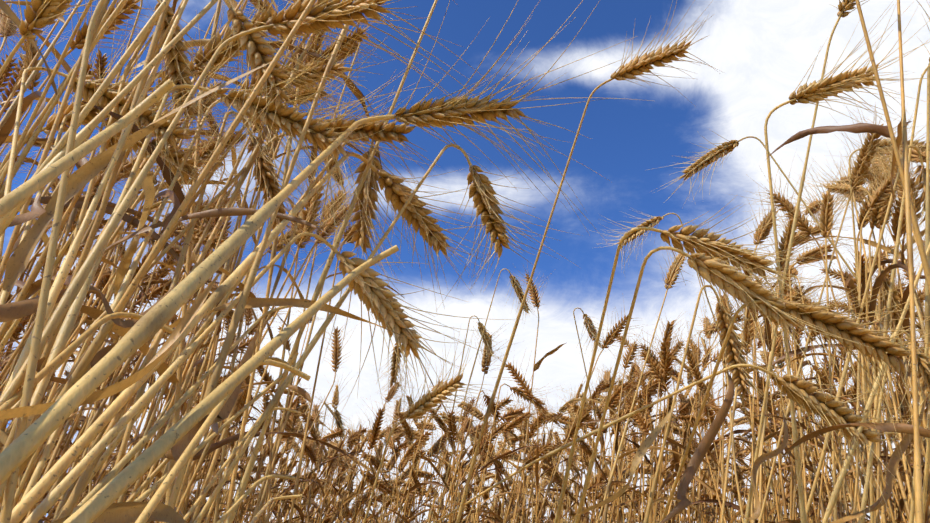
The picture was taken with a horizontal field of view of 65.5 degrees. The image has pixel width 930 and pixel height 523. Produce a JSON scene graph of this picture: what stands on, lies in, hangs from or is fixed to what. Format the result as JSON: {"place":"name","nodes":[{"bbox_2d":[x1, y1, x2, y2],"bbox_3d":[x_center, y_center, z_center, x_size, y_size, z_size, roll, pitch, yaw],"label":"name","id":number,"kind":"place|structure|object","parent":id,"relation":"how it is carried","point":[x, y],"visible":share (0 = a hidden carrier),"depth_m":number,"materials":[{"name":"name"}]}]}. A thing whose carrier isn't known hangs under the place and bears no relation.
{"place":"outdoors","nodes":[
{"label":"outdoors","id":0,"kind":"place"},
{"bbox_2d":[0,0,929,522],"bbox_3d":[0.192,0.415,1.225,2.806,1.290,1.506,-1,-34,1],"label":"wheat field","id":1,"kind":"structure","parent":0,"point":[662,371],"depth_m":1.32,"materials":[{"name":"plant"}]},
{"bbox_2d":[0,0,929,522],"label":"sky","id":2,"kind":"structure","parent":0,"point":[763,50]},
{"bbox_3d":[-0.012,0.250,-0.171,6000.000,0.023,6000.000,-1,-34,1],"label":"ground","id":3,"kind":"structure","parent":0,"visible":0},
{"bbox_2d":[0,0,124,77],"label":"wheat","id":4,"kind":"object","parent":3,"relation":"on","point":[43,13],"visible":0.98,"depth_m":0.45,"materials":[{"name":"plant"}]},
{"bbox_2d":[0,0,127,175],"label":"wheat","id":5,"kind":"object","parent":3,"relation":"on","point":[110,20],"visible":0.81,"depth_m":0.48,"materials":[{"name":"plant"}]},
{"bbox_2d":[0,0,170,236],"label":"wheat","id":6,"kind":"object","parent":3,"relation":"on","point":[100,91],"visible":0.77,"depth_m":0.33,"materials":[{"name":"plant"}]},
{"bbox_2d":[0,312,173,409],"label":"wheat","id":7,"kind":"object","parent":3,"relation":"on","point":[14,399],"visible":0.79,"depth_m":0.26,"materials":[{"name":"plant"}]},
{"bbox_2d":[0,79,174,218],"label":"wheat","id":8,"kind":"object","parent":3,"relation":"on","point":[14,198],"visible":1,"depth_m":0.24,"materials":[{"name":"plant"}]},
{"bbox_2d":[13,200,172,507],"bbox_3d":[-0.311,0.251,0.429,0.160,0.685,0.011,-15,-37,21],"label":"wheat","id":9,"kind":"object","parent":3,"relation":"on","point":[26,474],"visible":0.29,"depth_m":0.50,"materials":[{"name":"plant"}]},
{"bbox_2d":[0,0,186,522],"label":"wheat","id":10,"kind":"object","parent":3,"relation":"on","point":[124,512],"visible":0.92,"depth_m":0.24,"materials":[{"name":"plant"}]},
{"bbox_2d":[0,0,194,295],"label":"wheat","id":11,"kind":"object","parent":3,"relation":"on","point":[127,218],"visible":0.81,"depth_m":0.47,"materials":[{"name":"plant"}]},
{"bbox_2d":[0,11,222,488],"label":"wheat","id":12,"kind":"object","parent":3,"relation":"on","point":[92,114],"visible":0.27,"depth_m":0.50,"materials":[{"name":"plant"}]},
{"bbox_2d":[0,61,272,304],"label":"wheat","id":13,"kind":"object","parent":3,"relation":"on","point":[79,179],"visible":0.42,"depth_m":0.35,"materials":[{"name":"plant"}]},
{"bbox_2d":[8,194,45,226],"bbox_3d":[-0.199,-0.027,0.312,0.012,0.032,0.034,-14,-36,20],"label":"wheat leaf","id":14,"kind":"object","parent":13,"relation":"attached to","point":[37,209],"visible":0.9,"depth_m":0.32,"materials":[{"name":"plant"}]},
{"bbox_2d":[0,0,285,198],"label":"wheat","id":15,"kind":"object","parent":3,"relation":"on","point":[175,67],"visible":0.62,"depth_m":0.49,"materials":[{"name":"plant"}]},
{"bbox_2d":[0,43,293,264],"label":"wheat","id":16,"kind":"object","parent":3,"relation":"on","point":[144,119],"visible":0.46,"depth_m":0.47,"materials":[{"name":"plant"}]},
{"bbox_2d":[0,0,353,352],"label":"wheat","id":17,"kind":"object","parent":3,"relation":"on","point":[211,47],"visible":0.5,"depth_m":0.51,"materials":[{"name":"plant"}]},
{"bbox_2d":[71,306,290,514],"bbox_3d":[-0.184,0.152,0.190,0.023,0.585,0.452,-7,-35,11],"label":"wheat","id":18,"kind":"object","parent":3,"relation":"on","point":[128,456],"visible":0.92,"depth_m":0.38,"materials":[{"name":"plant"}]},
{"bbox_2d":[0,0,403,428],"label":"wheat","id":19,"kind":"object","parent":3,"relation":"on","point":[258,47],"visible":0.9,"depth_m":0.43,"materials":[{"name":"plant"}]},
{"bbox_2d":[0,282,177,327],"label":"wheat leaf","id":20,"kind":"object","parent":19,"relation":"attached to","point":[16,310],"visible":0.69,"depth_m":0.28,"materials":[{"name":"plant"}]},
{"bbox_2d":[126,357,296,501],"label":"wheat","id":21,"kind":"object","parent":3,"relation":"on","point":[137,492],"visible":0.19,"depth_m":0.41,"materials":[{"name":"plant"}]},
{"bbox_2d":[21,29,404,499],"bbox_3d":[-0.121,0.102,0.297,0.146,0.800,0.249,-1,-34,1],"label":"wheat","id":22,"kind":"object","parent":3,"relation":"on","point":[45,455],"visible":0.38,"depth_m":0.50,"materials":[{"name":"plant"}]},
{"bbox_2d":[36,342,117,389],"bbox_3d":[-0.174,0.042,0.337,0.010,0.037,0.042,-22,-40,29],"label":"wheat leaf","id":23,"kind":"object","parent":22,"relation":"attached to","point":[100,355],"visible":0.46,"depth_m":0.34,"materials":[{"name":"plant"}]},
{"bbox_2d":[133,352,298,501],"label":"wheat","id":24,"kind":"object","parent":3,"relation":"on","point":[146,493],"visible":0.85,"depth_m":0.41,"materials":[{"name":"plant"}]},
{"bbox_2d":[0,30,432,498],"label":"wheat","id":25,"kind":"object","parent":3,"relation":"on","point":[288,120],"visible":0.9,"depth_m":0.44,"materials":[{"name":"plant"}]},
{"bbox_2d":[0,70,443,429],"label":"wheat","id":26,"kind":"object","parent":3,"relation":"on","point":[394,131],"visible":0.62,"depth_m":0.52,"materials":[{"name":"plant"}]},
{"bbox_2d":[135,359,310,522],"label":"wheat","id":27,"kind":"object","parent":3,"relation":"on","point":[154,501],"visible":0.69,"depth_m":0.23,"materials":[{"name":"plant"}]},
{"bbox_2d":[164,322,260,460],"bbox_3d":[-0.092,0.044,0.269,0.014,0.077,0.051,-1,-34,1],"label":"wheat leaf","id":28,"kind":"object","parent":27,"relation":"attached to","point":[176,450],"visible":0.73,"depth_m":0.26,"materials":[{"name":"plant"}]},
{"bbox_2d":[0,0,454,226],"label":"wheat","id":29,"kind":"object","parent":3,"relation":"on","point":[82,135],"visible":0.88,"depth_m":0.35,"materials":[{"name":"plant"}]},
{"bbox_2d":[114,111,341,474],"bbox_3d":[-0.154,0.205,0.376,0.140,0.714,0.119,19,-39,-26],"label":"wheat","id":30,"kind":"object","parent":3,"relation":"on","point":[267,181],"visible":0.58,"depth_m":0.54,"materials":[{"name":"plant"}]},
{"bbox_2d":[63,245,398,522],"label":"wheat","id":31,"kind":"object","parent":3,"relation":"on","point":[100,502],"visible":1,"depth_m":0.22,"materials":[{"name":"plant"}]},
{"bbox_2d":[183,407,300,520],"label":"wheat","id":32,"kind":"object","parent":3,"relation":"on","point":[204,492],"visible":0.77,"depth_m":0.47,"materials":[{"name":"plant"}]},
{"bbox_2d":[52,140,448,521],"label":"wheat","id":33,"kind":"object","parent":3,"relation":"on","point":[368,197],"visible":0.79,"depth_m":0.59,"materials":[{"name":"plant"}]},
{"bbox_2d":[0,0,504,405],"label":"wheat","id":34,"kind":"object","parent":3,"relation":"on","point":[334,14],"visible":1,"depth_m":0.41,"materials":[{"name":"plant"}]},
{"bbox_2d":[0,273,219,419],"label":"wheat leaf","id":35,"kind":"object","parent":34,"relation":"attached to","point":[165,348],"visible":0.85,"depth_m":0.25,"materials":[{"name":"plant"}]},
{"bbox_2d":[216,474,295,522],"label":"wheat","id":36,"kind":"object","parent":3,"relation":"on","point":[237,503],"visible":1,"depth_m":0.39,"materials":[{"name":"plant"}]},
{"bbox_2d":[10,152,520,522],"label":"wheat","id":37,"kind":"object","parent":3,"relation":"on","point":[415,213],"visible":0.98,"depth_m":0.41,"materials":[{"name":"plant"}]},
{"bbox_2d":[23,232,510,522],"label":"wheat","id":38,"kind":"object","parent":3,"relation":"on","point":[375,295],"visible":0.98,"depth_m":0.45,"materials":[{"name":"plant"}]},
{"bbox_2d":[250,494,301,522],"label":"wheat","id":39,"kind":"object","parent":3,"relation":"on","point":[259,513],"visible":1,"depth_m":0.54,"materials":[{"name":"plant"}]},
{"bbox_2d":[0,0,650,484],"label":"wheat","id":40,"kind":"object","parent":3,"relation":"on","point":[48,422],"visible":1,"depth_m":0.29,"materials":[{"name":"plant"}]},
{"bbox_2d":[226,0,437,522],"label":"wheat","id":41,"kind":"object","parent":3,"relation":"on","point":[252,460],"visible":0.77,"depth_m":0.52,"materials":[{"name":"plant"}]},
{"bbox_2d":[306,403,360,515],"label":"wheat","id":42,"kind":"object","parent":3,"relation":"on","point":[337,412],"visible":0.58,"depth_m":1.80,"materials":[{"name":"plant"}]},
{"bbox_2d":[194,143,582,522],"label":"wheat","id":43,"kind":"object","parent":3,"relation":"on","point":[485,199],"visible":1,"depth_m":0.56,"materials":[{"name":"plant"}]},
{"bbox_2d":[363,326,505,522],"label":"wheat","id":44,"kind":"object","parent":3,"relation":"on","point":[423,405],"visible":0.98,"depth_m":0.84,"materials":[{"name":"plant"}]},
{"bbox_2d":[374,343,497,514],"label":"wheat","id":45,"kind":"object","parent":3,"relation":"on","point":[394,371],"visible":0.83,"depth_m":1.49,"materials":[{"name":"plant"}]},
{"bbox_2d":[428,315,501,521],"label":"wheat","id":46,"kind":"object","parent":3,"relation":"on","point":[486,340],"visible":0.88,"depth_m":1.69,"materials":[{"name":"plant"}]},
{"bbox_2d":[436,268,541,520],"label":"wheat","id":47,"kind":"object","parent":3,"relation":"on","point":[516,287],"visible":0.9,"depth_m":1.59,"materials":[{"name":"plant"}]},
{"bbox_2d":[455,0,721,522],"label":"wheat","id":48,"kind":"object","parent":3,"relation":"on","point":[634,68],"visible":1,"depth_m":0.73,"materials":[{"name":"plant"}]},
{"bbox_2d":[573,307,620,522],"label":"wheat","id":49,"kind":"object","parent":3,"relation":"on","point":[590,327],"visible":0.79,"depth_m":1.49,"materials":[{"name":"plant"}]},
{"bbox_2d":[434,364,929,522],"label":"wheat","id":50,"kind":"object","parent":3,"relation":"on","point":[798,391],"visible":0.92,"depth_m":0.51,"materials":[{"name":"plant"}]},
{"bbox_2d":[830,400,925,522],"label":"wheat leaf","id":51,"kind":"object","parent":50,"relation":"attached to","point":[894,461],"visible":0.9,"depth_m":0.53,"materials":[{"name":"plant"}]},
{"bbox_2d":[590,208,783,520],"bbox_3d":[0.497,0.487,1.147,0.149,1.097,0.743,-29,-43,35],"label":"wheat","id":52,"kind":"object","parent":3,"relation":"on","point":[651,222],"visible":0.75,"depth_m":1.23,"materials":[{"name":"plant"}]},
{"bbox_2d":[554,199,849,522],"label":"wheat","id":53,"kind":"object","parent":3,"relation":"on","point":[707,244],"visible":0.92,"depth_m":0.49,"materials":[{"name":"plant"}]},
{"bbox_2d":[643,285,786,522],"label":"wheat","id":54,"kind":"object","parent":3,"relation":"on","point":[740,375],"visible":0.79,"depth_m":0.68,"materials":[{"name":"plant"}]},
{"bbox_2d":[574,246,873,522],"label":"wheat","id":55,"kind":"object","parent":3,"relation":"on","point":[734,282],"visible":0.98,"depth_m":0.46,"materials":[{"name":"plant"}]},
{"bbox_2d":[571,402,676,519],"bbox_3d":[0.130,0.157,0.581,0.103,0.103,0.011,4,-34,-6],"label":"wheat leaf","id":56,"kind":"object","parent":55,"relation":"attached to","point":[644,447],"visible":1,"depth_m":0.58,"materials":[{"name":"plant"}]},
{"bbox_2d":[649,131,910,359],"bbox_3d":[0.540,0.303,0.802,0.599,1.022,0.120,12,-36,-17],"label":"wheat","id":57,"kind":"object","parent":3,"relation":"on","point":[715,154],"visible":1,"depth_m":0.98,"materials":[{"name":"plant"}]},
{"bbox_2d":[660,268,929,521],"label":"wheat","id":58,"kind":"object","parent":3,"relation":"on","point":[838,324],"visible":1,"depth_m":0.45,"materials":[{"name":"plant"}]},
{"bbox_2d":[660,371,734,522],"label":"wheat leaf","id":59,"kind":"object","parent":58,"relation":"attached to","point":[699,454],"visible":1,"depth_m":0.52,"materials":[{"name":"plant"}]},
{"bbox_2d":[744,0,868,522],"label":"wheat","id":60,"kind":"object","parent":3,"relation":"on","point":[844,6],"visible":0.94,"depth_m":0.67,"materials":[{"name":"plant"}]},
{"bbox_2d":[731,411,788,519],"bbox_3d":[0.264,0.179,0.649,0.081,0.107,0.007,8,-35,-12],"label":"wheat leaf","id":61,"kind":"object","parent":60,"relation":"attached to","point":[759,460],"visible":1,"depth_m":0.65,"materials":[{"name":"plant"}]},
{"bbox_2d":[764,1,929,522],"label":"wheat","id":62,"kind":"object","parent":3,"relation":"on","point":[814,91],"visible":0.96,"depth_m":0.58,"materials":[{"name":"plant"}]},
{"bbox_2d":[805,145,925,518],"bbox_3d":[0.293,0.292,0.586,0.482,0.780,0.115,-19,-38,26],"label":"wheat","id":63,"kind":"object","parent":3,"relation":"on","point":[922,176],"visible":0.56,"depth_m":0.66,"materials":[{"name":"plant"}]},
{"bbox_2d":[822,242,929,522],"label":"wheat","id":64,"kind":"object","parent":3,"relation":"on","point":[835,492],"visible":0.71,"depth_m":0.50,"materials":[{"name":"plant"}]},
{"bbox_2d":[849,102,926,486],"bbox_3d":[0.513,0.305,0.818,0.139,1.027,0.434,12,-36,-18],"label":"wheat","id":65,"kind":"object","parent":3,"relation":"on","point":[917,144],"visible":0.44,"depth_m":0.93,"materials":[{"name":"plant"}]},
{"bbox_2d":[855,256,924,522],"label":"wheat","id":66,"kind":"object","parent":3,"relation":"on","point":[885,284],"visible":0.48,"depth_m":0.78,"materials":[{"name":"plant"}]},
{"bbox_2d":[858,330,929,522],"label":"wheat","id":67,"kind":"object","parent":3,"relation":"on","point":[923,370],"visible":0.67,"depth_m":0.60,"materials":[{"name":"plant"}]},
{"bbox_2d":[863,0,929,522],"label":"wheat","id":68,"kind":"object","parent":3,"relation":"on","point":[889,301],"visible":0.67,"depth_m":0.69,"materials":[{"name":"plant"}]},
{"bbox_2d":[909,1,929,522],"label":"wheat","id":69,"kind":"object","parent":3,"relation":"on","point":[927,296],"visible":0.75,"depth_m":0.64,"materials":[{"name":"plant"}]},
{"bbox_2d":[923,412,929,521],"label":"wheat","id":70,"kind":"object","parent":3,"relation":"on","point":[926,471],"visible":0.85,"depth_m":0.51,"materials":[{"name":"plant"}]}
]}

